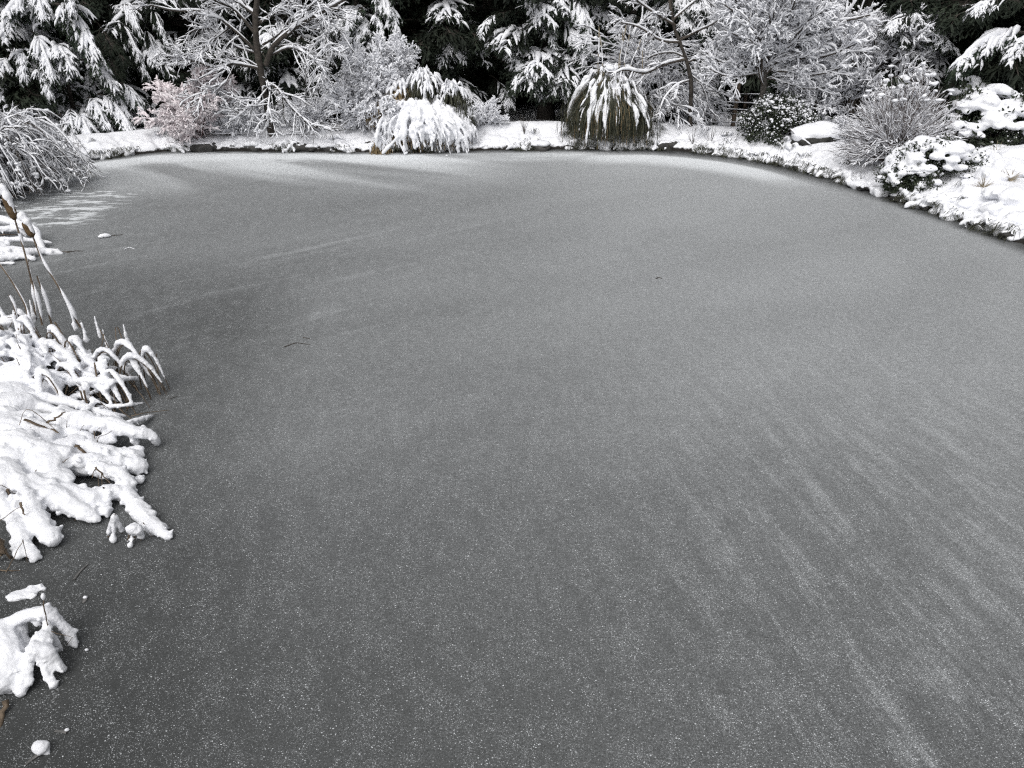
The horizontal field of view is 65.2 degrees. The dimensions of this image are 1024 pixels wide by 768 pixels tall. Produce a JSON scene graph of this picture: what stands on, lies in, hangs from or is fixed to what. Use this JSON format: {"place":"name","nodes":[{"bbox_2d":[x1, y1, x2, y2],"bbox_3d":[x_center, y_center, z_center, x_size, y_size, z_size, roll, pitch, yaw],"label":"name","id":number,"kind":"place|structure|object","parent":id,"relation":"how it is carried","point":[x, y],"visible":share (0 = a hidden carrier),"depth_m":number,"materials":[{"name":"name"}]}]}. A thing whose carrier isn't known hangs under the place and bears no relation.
{"place":"outdoors","nodes":[
{"label":"outdoors","id":0,"kind":"place"},
{"bbox_2d":[0,149,1023,767],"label":"pond ice","id":1,"kind":"structure","parent":0,"point":[512,459],"depth_m":5.56,"materials":[{"name":"grey ice"}]},
{"bbox_2d":[5,583,46,601],"bbox_3d":[-2.687,1.159,4.426,0.197,0.036,0.119,-18,31,-32],"label":"snow patch","id":2,"kind":"object","parent":1,"relation":"on","point":[30,591],"visible":1,"depth_m":4.41,"materials":[{"name":"white snow"}]},
{"bbox_2d":[0,215,69,264],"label":"reed clump","id":3,"kind":"object","parent":1,"relation":"on","point":[9,254],"visible":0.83,"depth_m":10.21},
{"bbox_2d":[24,740,49,765],"bbox_3d":[-2.078,1.602,3.493,0.112,0.073,0.069,-21,33,-36],"label":"snow ball","id":4,"kind":"object","parent":1,"relation":"on","point":[39,747],"visible":1,"depth_m":3.48,"materials":[{"name":"white snow"}]},
{"bbox_2d":[0,593,78,726],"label":"reed clump","id":5,"kind":"object","parent":1,"relation":"on","point":[22,652],"visible":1,"depth_m":3.86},
{"bbox_2d":[54,728,69,733],"bbox_3d":[-2.028,1.561,3.602,0.066,0.019,0.028,0,26,0],"label":"snow ball","id":6,"kind":"object","parent":1,"relation":"on","point":[63,731],"visible":1,"depth_m":3.60,"materials":[{"name":"white snow"}]},
{"bbox_2d":[72,564,87,580],"bbox_3d":[-2.479,1.079,4.594,0.021,0.010,0.143,2,26,3],"label":"stick","id":7,"kind":"object","parent":1,"relation":"on","point":[76,576],"visible":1,"depth_m":4.57,"materials":[{"name":"grey wood"}]},
{"bbox_2d":[0,300,169,432],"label":"reed bed","id":8,"kind":"object","parent":1,"relation":"on","point":[26,370],"visible":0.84,"depth_m":6.48,"materials":[{"name":"white snow"}]},
{"bbox_2d":[8,295,17,317],"bbox_3d":[-4.357,-0.668,7.005,0.049,0.236,0.024,6,27,12],"label":"cattail","id":9,"kind":"object","parent":8,"relation":"in","point":[13,303],"visible":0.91,"depth_m":6.98},
{"bbox_2d":[0,264,40,338],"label":"cattail","id":10,"kind":"object","parent":8,"relation":"in","point":[25,306],"visible":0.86,"depth_m":6.88},
{"bbox_2d":[0,183,43,324],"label":"cattail","id":11,"kind":"object","parent":8,"relation":"on","point":[8,203],"visible":1,"depth_m":6.75},
{"bbox_2d":[28,260,36,319],"bbox_3d":[-4.288,-0.834,7.148,0.101,0.568,0.041,6,27,12],"label":"cattail","id":12,"kind":"object","parent":8,"relation":"on","point":[34,301],"visible":0.66,"depth_m":7.17},
{"bbox_2d":[36,276,52,323],"bbox_3d":[-4.158,-0.740,7.135,0.056,0.464,0.039,0,26,0],"label":"cattail","id":13,"kind":"object","parent":8,"relation":"on","point":[46,300],"visible":1,"depth_m":7.12},
{"bbox_2d":[17,211,80,327],"bbox_3d":[-4.022,-0.980,6.967,0.312,1.057,0.074,0,26,0],"label":"cattail","id":14,"kind":"object","parent":8,"relation":"on","point":[25,220],"visible":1,"depth_m":6.88},
{"bbox_2d":[82,596,87,602],"bbox_3d":[-2.339,1.177,4.378,0.028,0.022,0.046,0,26,0],"label":"snow ball","id":15,"kind":"object","parent":1,"relation":"on","point":[85,599],"visible":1,"depth_m":4.38,"materials":[{"name":"white snow"}]},
{"bbox_2d":[0,391,173,571],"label":"reed bed","id":16,"kind":"object","parent":1,"relation":"on","point":[49,451],"visible":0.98,"depth_m":5.24,"materials":[{"name":"white snow"}]},
{"bbox_2d":[98,233,122,237],"bbox_3d":[-5.446,-2.021,10.838,0.311,0.061,0.109,-10,28,-20],"label":"stick","id":17,"kind":"object","parent":1,"relation":"on","point":[105,235],"visible":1,"depth_m":10.78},
{"bbox_2d":[106,513,123,542],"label":"reed tuft","id":18,"kind":"object","parent":1,"relation":"on","point":[114,523],"visible":1,"depth_m":4.82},
{"bbox_2d":[124,522,144,547],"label":"reed tuft","id":19,"kind":"object","parent":1,"relation":"on","point":[134,529],"visible":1,"depth_m":4.77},
{"bbox_2d":[135,475,144,483],"bbox_3d":[-2.525,0.649,5.416,0.085,0.061,0.070,-17,31,-30],"label":"snow ball","id":20,"kind":"object","parent":1,"relation":"on","point":[139,479],"visible":0.77,"depth_m":5.40,"materials":[{"name":"white snow"}]},
{"bbox_2d":[190,142,212,152],"bbox_3d":[-6.448,-4.891,16.613,0.496,0.268,0.351,1,26,2],"label":"stone","id":21,"kind":"object","parent":1,"relation":"on","point":[198,147],"visible":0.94,"depth_m":16.49,"materials":[{"name":"grey stone"}]},
{"bbox_2d":[210,142,216,149],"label":"stone","id":22,"kind":"object","parent":1,"relation":"on","point":[214,145],"visible":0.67,"depth_m":16.62,"materials":[{"name":"grey stone"}]},
{"bbox_2d":[221,140,236,150],"bbox_3d":[-5.908,-4.972,16.792,0.424,0.294,0.360,-20,33,-35],"label":"stone","id":23,"kind":"object","parent":1,"relation":"on","point":[231,143],"visible":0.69,"depth_m":16.64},
{"bbox_2d":[243,140,261,151],"bbox_3d":[-5.413,-4.956,16.738,0.486,0.288,0.373,3,26,6],"label":"stone","id":24,"kind":"object","parent":1,"relation":"on","point":[250,144],"visible":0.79,"depth_m":16.59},
{"bbox_2d":[293,142,306,151],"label":"stone","id":25,"kind":"object","parent":1,"relation":"on","point":[299,146],"visible":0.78,"depth_m":16.55,"materials":[{"name":"grey stone"}]},
{"bbox_2d":[305,143,318,151],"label":"stone","id":26,"kind":"object","parent":1,"relation":"on","point":[311,147],"visible":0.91,"depth_m":16.53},
{"bbox_2d":[318,142,336,151],"bbox_3d":[-3.829,-4.901,16.633,0.411,0.243,0.315,-6,27,-13],"label":"stone","id":27,"kind":"object","parent":1,"relation":"on","point":[325,146],"visible":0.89,"depth_m":16.53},
{"bbox_2d":[531,140,550,151],"bbox_3d":[0.589,-4.954,16.738,0.466,0.276,0.358,10,28,19],"label":"stone","id":28,"kind":"object","parent":1,"relation":"on","point":[542,145],"visible":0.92,"depth_m":16.61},
{"bbox_2d":[658,140,675,150],"bbox_3d":[3.224,-4.970,16.773,0.487,0.263,0.345,-1,26,-3],"label":"stone","id":29,"kind":"object","parent":1,"relation":"on","point":[668,145],"visible":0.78,"depth_m":16.64,"materials":[{"name":"grey stone"}]},
{"bbox_2d":[793,163,802,169],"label":"stone","id":30,"kind":"object","parent":1,"relation":"on","point":[798,164],"visible":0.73,"depth_m":14.81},
{"bbox_2d":[856,184,866,190],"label":"stone","id":31,"kind":"object","parent":1,"relation":"on","point":[858,187],"visible":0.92,"depth_m":13.33,"materials":[{"name":"grey stone"}]},
{"bbox_2d":[889,193,901,201],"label":"stone","id":32,"kind":"object","parent":1,"relation":"on","point":[892,196],"visible":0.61,"depth_m":12.62,"materials":[{"name":"grey stone"}]},
{"bbox_2d":[919,203,928,210],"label":"stone","id":33,"kind":"object","parent":1,"relation":"on","point":[922,206],"visible":0.98,"depth_m":12.11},
{"bbox_2d":[999,229,1013,239],"bbox_3d":[6.667,-1.985,10.729,0.264,0.162,0.216,11,28,20],"label":"stone","id":34,"kind":"object","parent":1,"relation":"on","point":[1004,233],"visible":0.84,"depth_m":10.68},
{"bbox_2d":[0,4,1023,244],"bbox_3d":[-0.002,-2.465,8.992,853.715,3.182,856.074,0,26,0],"label":"ground","id":35,"kind":"structure","parent":0,"point":[491,137],"depth_m":16.71,"materials":[{"name":"white snow"}]},
{"bbox_2d":[0,67,38,105],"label":"conifer tree","id":36,"kind":"object","parent":35,"relation":"on","point":[10,79],"visible":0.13,"depth_m":17.10,"materials":[{"name":"black plant"}]},
{"bbox_2d":[3,153,99,174],"bbox_3d":[-8.792,-4.279,14.608,1.437,0.773,3.576,0,26,0],"label":"snow pad","id":37,"kind":"object","parent":35,"relation":"on","point":[95,156],"visible":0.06,"depth_m":15.74,"materials":[{"name":"white snow"}]},
{"bbox_2d":[0,102,107,212],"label":"weeping shrub","id":38,"kind":"object","parent":35,"relation":"on","point":[20,136],"visible":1,"depth_m":12.83,"materials":[{"name":"white plant"}]},
{"bbox_2d":[3,0,118,64],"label":"conifer tree","id":39,"kind":"object","parent":35,"relation":"on","point":[112,3],"visible":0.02,"depth_m":22.27,"materials":[{"name":"black plant"}]},
{"bbox_2d":[0,0,125,127],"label":"conifer tree","id":40,"kind":"object","parent":35,"relation":"on","point":[38,55],"visible":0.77,"depth_m":17.07,"materials":[{"name":"white plant"}]},
{"bbox_2d":[31,61,148,135],"bbox_3d":[-9.525,-6.133,18.041,3.040,2.082,2.068,0,26,0],"label":"young conifer","id":41,"kind":"object","parent":35,"relation":"on","point":[91,118],"visible":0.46,"depth_m":17.59,"materials":[{"name":"white plant"}]},
{"bbox_2d":[12,0,183,125],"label":"conifer tree","id":42,"kind":"object","parent":35,"relation":"on","point":[121,67],"visible":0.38,"depth_m":18.58,"materials":[{"name":"white plant"}]},
{"bbox_2d":[59,0,211,77],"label":"conifer tree","id":43,"kind":"object","parent":35,"relation":"on","point":[62,38],"visible":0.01,"depth_m":22.69,"materials":[{"name":"black plant"}]},
{"bbox_2d":[131,64,238,145],"bbox_3d":[-6.513,-5.844,16.627,2.125,1.684,2.115,16,30,29],"label":"red shrub","id":44,"kind":"object","parent":35,"relation":"on","point":[174,120],"visible":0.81,"depth_m":16.30,"materials":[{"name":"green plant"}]},
{"bbox_2d":[94,0,285,129],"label":"conifer tree","id":45,"kind":"object","parent":35,"relation":"on","point":[148,54],"visible":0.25,"depth_m":18.99,"materials":[{"name":"white plant"}]},
{"bbox_2d":[163,1,310,97],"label":"conifer tree","id":46,"kind":"object","parent":35,"relation":"on","point":[167,13],"visible":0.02,"depth_m":22.50,"materials":[{"name":"black plant"}]},
{"bbox_2d":[204,86,274,138],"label":"frosted shrub","id":47,"kind":"object","parent":35,"relation":"on","point":[221,122],"visible":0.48,"depth_m":16.63,"materials":[{"name":"grey plant"}]},
{"bbox_2d":[127,0,357,143],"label":"bare tree","id":48,"kind":"object","parent":35,"relation":"on","point":[302,17],"visible":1,"depth_m":15.93,"materials":[{"name":"white plant"}]},
{"bbox_2d":[225,99,282,132],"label":"shrub","id":49,"kind":"object","parent":35,"relation":"on","point":[259,111],"visible":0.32,"depth_m":16.99,"materials":[{"name":"grey plant"}]},
{"bbox_2d":[203,133,320,134],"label":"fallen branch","id":50,"kind":"object","parent":35,"relation":"on","point":[251,133],"visible":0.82,"depth_m":16.82,"materials":[{"name":"grey wood"}]},
{"bbox_2d":[199,0,366,124],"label":"conifer tree","id":51,"kind":"object","parent":35,"relation":"on","point":[292,79],"visible":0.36,"depth_m":19.50,"materials":[{"name":"white plant"}]},
{"bbox_2d":[274,82,351,130],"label":"shrub","id":52,"kind":"object","parent":35,"relation":"on","point":[317,110],"visible":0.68,"depth_m":17.04,"materials":[{"name":"grey plant"}]},
{"bbox_2d":[261,0,415,102],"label":"conifer tree","id":53,"kind":"object","parent":35,"relation":"on","point":[320,28],"depth_m":21.96,"materials":[{"name":"black plant"}]},
{"bbox_2d":[311,0,404,126],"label":"conifer tree","id":54,"kind":"object","parent":35,"relation":"on","point":[361,32],"visible":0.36,"depth_m":17.72,"materials":[{"name":"white plant"}]},
{"bbox_2d":[317,31,406,136],"bbox_3d":[-3.053,-6.257,16.927,1.968,2.230,2.361,5,27,9],"label":"white shrub","id":55,"kind":"object","parent":35,"relation":"on","point":[364,83],"visible":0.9,"depth_m":16.41,"materials":[{"name":"white plant"}]},
{"bbox_2d":[294,0,477,70],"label":"conifer tree","id":56,"kind":"object","parent":35,"relation":"on","point":[405,16],"depth_m":22.88,"materials":[{"name":"black plant"}]},
{"bbox_2d":[383,30,431,96],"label":"white shrub","id":57,"kind":"object","parent":35,"relation":"on","point":[398,47],"visible":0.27,"depth_m":16.82,"materials":[{"name":"white plant"}]},
{"bbox_2d":[364,65,482,155],"bbox_3d":[-1.817,-5.510,16.456,2.511,1.945,1.432,0,26,0],"label":"grass mound","id":58,"kind":"object","parent":35,"relation":"on","point":[441,115],"depth_m":16.21,"materials":[{"name":"white plant"}]},
{"bbox_2d":[319,0,529,113],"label":"conifer tree","id":59,"kind":"object","parent":35,"relation":"on","point":[448,50],"visible":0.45,"depth_m":18.25,"materials":[{"name":"green plant"}]},
{"bbox_2d":[459,95,509,126],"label":"shrub","id":60,"kind":"object","parent":35,"relation":"on","point":[488,114],"visible":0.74,"depth_m":17.18,"materials":[{"name":"white plant"}]},
{"bbox_2d":[406,0,569,108],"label":"conifer tree","id":61,"kind":"object","parent":35,"relation":"on","point":[481,74],"visible":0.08,"depth_m":21.55,"materials":[{"name":"black plant"}]},
{"bbox_2d":[5,124,1023,241],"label":"bank snow","id":62,"kind":"structure","parent":35,"relation":"on","point":[945,207],"depth_m":15.57,"materials":[{"name":"white snow"}]},
{"bbox_2d":[17,0,1023,72],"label":"forest","id":63,"kind":"object","parent":35,"relation":"on","point":[469,64],"depth_m":27.31,"materials":[{"name":"black plant"}]},
{"bbox_2d":[519,117,529,132],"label":"dry plant","id":64,"kind":"object","parent":35,"relation":"on","point":[523,128],"visible":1,"depth_m":17.09,"materials":[{"name":"grey plant"}]},
{"bbox_2d":[476,0,630,119],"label":"conifer tree","id":65,"kind":"object","parent":35,"relation":"on","point":[535,67],"visible":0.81,"depth_m":17.51,"materials":[{"name":"white plant"}]},
{"bbox_2d":[496,2,672,99],"bbox_3d":[2.267,-12.756,21.367,6.050,12.184,5.377,0,26,0],"label":"conifer tree","id":66,"kind":"object","parent":35,"relation":"on","point":[575,29],"visible":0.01,"depth_m":22.40,"materials":[{"name":"black plant"}]},
{"bbox_2d":[556,23,662,152],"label":"fountain grass","id":67,"kind":"object","parent":35,"relation":"on","point":[599,105],"depth_m":16.26,"materials":[{"name":"plant"}]},
{"bbox_2d":[562,0,695,117],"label":"conifer tree","id":68,"kind":"object","parent":35,"relation":"on","point":[634,15],"visible":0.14,"depth_m":18.02,"materials":[{"name":"black plant"}]},
{"bbox_2d":[596,0,675,39],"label":"conifer tree","id":69,"kind":"object","parent":35,"relation":"on","point":[663,26],"visible":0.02,"depth_m":22.31,"materials":[{"name":"black plant"}]},
{"bbox_2d":[557,0,740,136],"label":"white shrub","id":70,"kind":"object","parent":35,"relation":"on","point":[630,53],"visible":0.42,"depth_m":17.34,"materials":[{"name":"white plant"}]},
{"bbox_2d":[603,0,731,126],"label":"bare tree","id":71,"kind":"object","parent":35,"relation":"on","point":[649,57],"visible":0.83,"depth_m":16.38,"materials":[{"name":"white plant"}]},
{"bbox_2d":[632,57,725,128],"bbox_3d":[3.443,-6.309,17.718,2.472,1.761,2.565,0,26,0],"label":"twiggy shrub","id":72,"kind":"object","parent":35,"relation":"on","point":[659,79],"visible":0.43,"depth_m":17.43,"materials":[{"name":"grey plant"}]},
{"bbox_2d":[637,0,744,124],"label":"conifer tree","id":73,"kind":"object","parent":35,"relation":"on","point":[686,18],"visible":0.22,"depth_m":18.68,"materials":[{"name":"white plant"}]},
{"bbox_2d":[652,10,742,100],"bbox_3d":[5.877,-13.010,21.779,5.282,12.118,5.509,-21,33,-36],"label":"conifer tree","id":74,"kind":"object","parent":35,"relation":"on","point":[725,89],"visible":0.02,"depth_m":22.20,"materials":[{"name":"black plant"}]},
{"bbox_2d":[648,83,788,125],"bbox_3d":[5.969,-6.798,19.443,5.370,1.233,1.796,3,26,6],"label":"wire fence","id":75,"kind":"object","parent":35,"relation":"on","point":[735,109],"visible":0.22,"depth_m":18.80,"materials":[{"name":"brown metal"}]},
{"bbox_2d":[716,109,729,119],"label":"twiggy shrub","id":76,"kind":"object","parent":35,"relation":"on","point":[724,115],"visible":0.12,"depth_m":19.51,"materials":[{"name":"grey plant"}]},
{"bbox_2d":[713,0,823,111],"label":"conifer tree","id":77,"kind":"object","parent":35,"relation":"on","point":[752,84],"visible":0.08,"depth_m":19.51,"materials":[{"name":"black plant"}]},
{"bbox_2d":[734,90,832,145],"bbox_3d":[5.424,-5.411,16.178,1.941,1.038,1.386,0,26,0],"label":"evergreen shrub","id":78,"kind":"object","parent":35,"relation":"on","point":[783,113],"visible":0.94,"depth_m":15.90,"materials":[{"name":"green plant"}]},
{"bbox_2d":[691,0,892,131],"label":"round headed tree","id":79,"kind":"object","parent":35,"relation":"on","point":[764,37],"visible":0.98,"depth_m":15.30,"materials":[{"name":"grey plant"}]},
{"bbox_2d":[790,128,810,144],"bbox_3d":[5.605,-4.789,15.496,0.081,0.255,0.537,-18,32,-33],"label":"stick","id":80,"kind":"object","parent":35,"relation":"on","point":[793,131],"visible":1,"depth_m":15.48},
{"bbox_2d":[790,121,840,145],"bbox_3d":[5.958,-4.852,15.694,0.961,0.584,0.757,0,26,0],"label":"boulder","id":81,"kind":"object","parent":35,"relation":"on","point":[817,132],"visible":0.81,"depth_m":15.44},
{"bbox_2d":[768,49,900,122],"bbox_3d":[6.822,-6.778,17.235,2.510,2.339,3.775,0,26,0],"label":"twiggy shrub","id":82,"kind":"object","parent":35,"relation":"on","point":[818,105],"visible":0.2,"depth_m":16.56,"materials":[{"name":"grey plant"}]},
{"bbox_2d":[832,114,868,139],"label":"twiggy shrub","id":83,"kind":"object","parent":35,"relation":"on","point":[840,121],"visible":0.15,"depth_m":15.78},
{"bbox_2d":[802,2,944,118],"bbox_3d":[7.413,-6.726,16.914,2.771,2.447,3.222,0,26,0],"label":"twiggy shrub","id":84,"kind":"object","parent":35,"relation":"on","point":[888,53],"visible":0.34,"depth_m":16.07,"materials":[{"name":"grey plant"}]},
{"bbox_2d":[844,0,924,96],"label":"conifer tree","id":85,"kind":"object","parent":35,"relation":"on","point":[858,2],"depth_m":19.80,"materials":[{"name":"black plant"}]},
{"bbox_2d":[877,74,910,106],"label":"arching leaf","id":86,"kind":"object","parent":35,"relation":"on","point":[899,81],"visible":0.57,"depth_m":13.66,"materials":[{"name":"white plant"}]},
{"bbox_2d":[824,59,971,168],"bbox_3d":[6.649,-4.560,13.501,2.285,1.714,2.257,-23,34,-38],"label":"broom shrub","id":87,"kind":"object","parent":35,"relation":"on","point":[884,134],"visible":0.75,"depth_m":13.35,"materials":[{"name":"grey plant"}]},
{"bbox_2d":[877,140,938,199],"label":"evergreen shrub","id":88,"kind":"object","parent":35,"relation":"on","point":[892,179],"visible":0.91,"depth_m":12.48,"materials":[{"name":"white plant"}]},
{"bbox_2d":[837,144,1023,223],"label":"snow drift","id":89,"kind":"object","parent":35,"relation":"on","point":[1009,158],"visible":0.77,"depth_m":12.04,"materials":[{"name":"white snow"}]},
{"bbox_2d":[872,127,989,190],"bbox_3d":[6.728,-3.587,12.660,1.800,0.940,1.197,0,26,0],"label":"evergreen shrub","id":90,"kind":"object","parent":35,"relation":"on","point":[948,154],"visible":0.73,"depth_m":12.39,"materials":[{"name":"white plant"}]},
{"bbox_2d":[845,0,1022,92],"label":"conifer tree","id":91,"kind":"object","parent":35,"relation":"on","point":[885,0],"depth_m":21.20,"materials":[{"name":"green plant"}]},
{"bbox_2d":[859,0,1023,116],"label":"conifer tree","id":92,"kind":"object","parent":35,"relation":"on","point":[949,52],"visible":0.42,"depth_m":15.75,"materials":[{"name":"white plant"}]},
{"bbox_2d":[942,74,986,115],"bbox_3d":[8.290,-5.051,14.656,0.730,1.197,0.791,-16,30,-29],"label":"leggy evergreen","id":93,"kind":"object","parent":35,"relation":"on","point":[975,80],"visible":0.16,"depth_m":14.40,"materials":[{"name":"white plant"}]},
{"bbox_2d":[930,0,1023,105],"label":"conifer tree","id":94,"kind":"object","parent":35,"relation":"on","point":[1003,62],"visible":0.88,"depth_m":13.86,"materials":[{"name":"green plant"}]},
{"bbox_2d":[933,78,1023,149],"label":"evergreen shrub","id":95,"kind":"object","parent":35,"relation":"on","point":[989,110],"visible":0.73,"depth_m":13.27,"materials":[{"name":"white plant"}]},
{"bbox_2d":[970,174,993,186],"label":"dry plant","id":96,"kind":"object","parent":35,"relation":"on","point":[982,184],"visible":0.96,"depth_m":11.92,"materials":[{"name":"plant"}]},
{"bbox_2d":[997,11,1023,26],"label":"conifer tree","id":97,"kind":"object","parent":35,"relation":"on","point":[1022,15],"visible":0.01,"depth_m":18.81,"materials":[{"name":"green plant"}]},
{"bbox_2d":[1002,167,1020,181],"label":"dry plant","id":98,"kind":"object","parent":35,"relation":"on","point":[1013,178],"visible":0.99,"depth_m":11.99,"materials":[{"name":"plant"}]},
{"bbox_2d":[1003,11,1023,30],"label":"conifer tree","id":99,"kind":"object","parent":35,"relation":"on","point":[1018,15],"visible":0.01,"depth_m":18.39,"materials":[{"name":"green plant"}]}
]}

